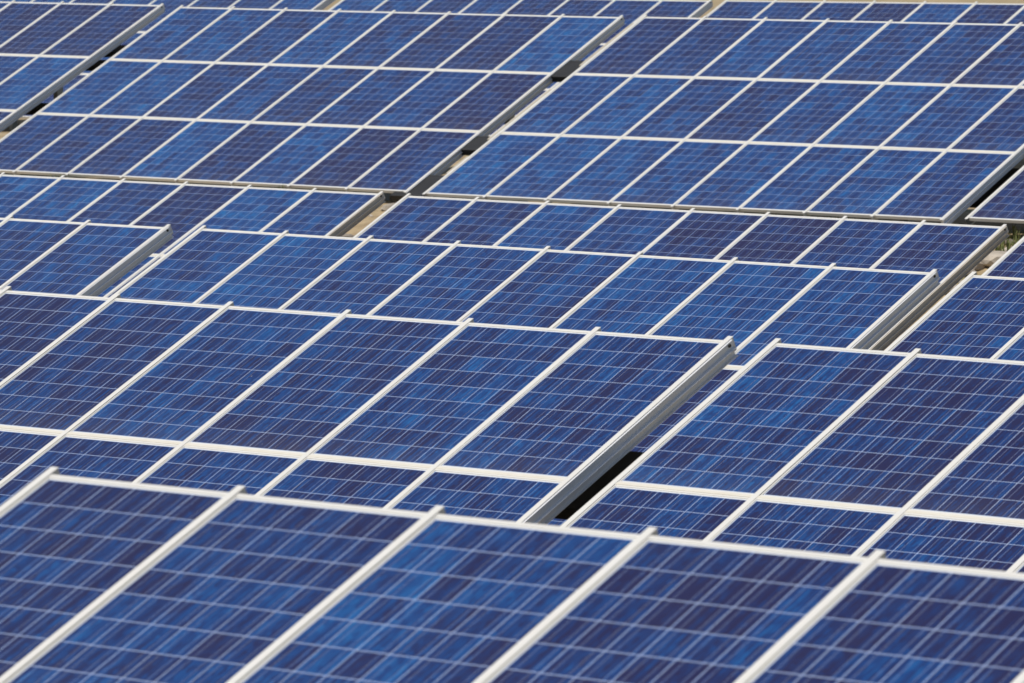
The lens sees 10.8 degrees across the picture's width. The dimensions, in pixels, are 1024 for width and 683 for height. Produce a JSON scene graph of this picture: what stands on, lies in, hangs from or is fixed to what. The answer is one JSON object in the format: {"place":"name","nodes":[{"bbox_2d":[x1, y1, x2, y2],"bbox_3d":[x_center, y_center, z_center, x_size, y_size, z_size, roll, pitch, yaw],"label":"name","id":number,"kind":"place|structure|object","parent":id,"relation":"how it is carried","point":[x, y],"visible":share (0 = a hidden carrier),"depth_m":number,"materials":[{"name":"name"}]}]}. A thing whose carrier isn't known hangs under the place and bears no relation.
{"place":"outdoors","nodes":[
{"label":"outdoors","id":0,"kind":"place"},
{"bbox_2d":[0,0,1023,347],"bbox_3d":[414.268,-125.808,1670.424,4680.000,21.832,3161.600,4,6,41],"label":"ground","id":1,"kind":"structure","parent":0,"point":[362,224],"depth_m":74.16,"materials":[{"name":"soil"}]},
{"bbox_2d":[0,0,165,131],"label":"solar array","id":2,"kind":"object","parent":1,"relation":"on","point":[47,50],"visible":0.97,"depth_m":79.29,"materials":[{"name":"glass"},{"name":"silicon"},{"name":"aluminium"}]},
{"bbox_2d":[0,215,173,296],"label":"solar array","id":3,"kind":"object","parent":1,"relation":"on","point":[87,258],"visible":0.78,"depth_m":49.80,"materials":[{"name":"glass"},{"name":"silicon"},{"name":"aluminium"}]},
{"bbox_2d":[0,0,334,129],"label":"solar array","id":4,"kind":"object","parent":1,"relation":"on","point":[171,6],"depth_m":98.67,"materials":[{"name":"glass"},{"name":"silicon"},{"name":"aluminium"}]},
{"bbox_2d":[0,172,385,296],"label":"solar array","id":5,"kind":"object","parent":1,"relation":"on","point":[186,209],"visible":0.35,"depth_m":63.16,"materials":[{"name":"glass"},{"name":"silicon"},{"name":"aluminium"}]},
{"bbox_2d":[0,5,624,199],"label":"solar array","id":6,"kind":"object","parent":1,"relation":"on","point":[386,103],"visible":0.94,"depth_m":74.90,"materials":[{"name":"glass"},{"name":"silicon"},{"name":"aluminium"}]},
{"bbox_2d":[0,286,737,524],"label":"solar array","id":7,"kind":"object","parent":1,"relation":"on","point":[468,417],"visible":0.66,"depth_m":33.41,"materials":[{"name":"glass"},{"name":"silicon"},{"name":"aluminium"}]},
{"bbox_2d":[0,467,1023,682],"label":"solar array","id":8,"kind":"object","parent":1,"relation":"on","point":[106,581],"visible":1,"depth_m":19.68,"materials":[{"name":"glass"},{"name":"silicon"},{"name":"aluminium"}]},
{"bbox_2d":[329,0,712,135],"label":"solar array","id":9,"kind":"object","parent":1,"relation":"on","point":[632,11],"visible":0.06,"depth_m":93.71,"materials":[{"name":"glass"},{"name":"silicon"},{"name":"aluminium"}]},
{"bbox_2d":[109,225,940,525],"bbox_3d":[-1.149,0.810,45.224,8.393,3.012,4.583,4,6,41],"label":"solar array","id":10,"kind":"object","parent":1,"relation":"on","point":[753,309],"visible":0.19,"depth_m":46.00,"materials":[{"name":"glass"},{"name":"silicon"},{"name":"aluminium"}]},
{"bbox_2d":[342,203,1014,345],"bbox_3d":[2.498,-0.177,63.702,20.845,2.232,5.643,4,6,41],"label":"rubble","id":11,"kind":"object","parent":1,"relation":"on","point":[991,258],"visible":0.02,"depth_m":63.12,"materials":[{"name":"stone"}]},
{"bbox_2d":[353,193,1009,350],"bbox_3d":[0.524,0.156,57.297,8.392,2.959,4.586,4,6,41],"label":"solar array","id":12,"kind":"object","parent":1,"relation":"on","point":[953,254],"visible":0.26,"depth_m":58.16,"materials":[{"name":"glass"},{"name":"silicon"},{"name":"aluminium"}]},
{"bbox_2d":[390,15,1023,223],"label":"solar array","id":13,"kind":"object","parent":1,"relation":"on","point":[903,121],"visible":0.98,"depth_m":68.91,"materials":[{"name":"glass"},{"name":"silicon"},{"name":"aluminium"}]},
{"bbox_2d":[555,338,1023,572],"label":"solar array","id":14,"kind":"object","parent":1,"relation":"on","point":[916,455],"visible":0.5,"depth_m":30.71,"materials":[{"name":"glass"},{"name":"silicon"},{"name":"aluminium"}]},
{"bbox_2d":[706,0,1023,23],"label":"solar array","id":15,"kind":"object","parent":1,"relation":"on","point":[985,13],"visible":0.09,"depth_m":89.26,"materials":[{"name":"glass"},{"name":"silicon"},{"name":"aluminium"}]},
{"bbox_2d":[884,272,1023,360],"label":"solar array","id":16,"kind":"object","parent":1,"relation":"on","point":[973,315],"visible":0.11,"depth_m":43.05,"materials":[{"name":"glass"},{"name":"silicon"},{"name":"aluminium"}]},
{"bbox_2d":[965,166,1023,224],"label":"solar array","id":17,"kind":"object","parent":1,"relation":"on","point":[1001,200],"visible":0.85,"depth_m":64.64,"materials":[{"name":"glass"}]},
{"bbox_2d":[981,237,1023,277],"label":"solar array","id":18,"kind":"object","parent":1,"relation":"on","point":[1009,262],"visible":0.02,"depth_m":55.28,"materials":[{"name":"glass"}]},
{"bbox_2d":[50,174,1023,250],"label":"grass","id":19,"kind":"structure","parent":0,"point":[1014,235],"depth_m":64.09,"materials":[{"name":"green plant"}]}
]}

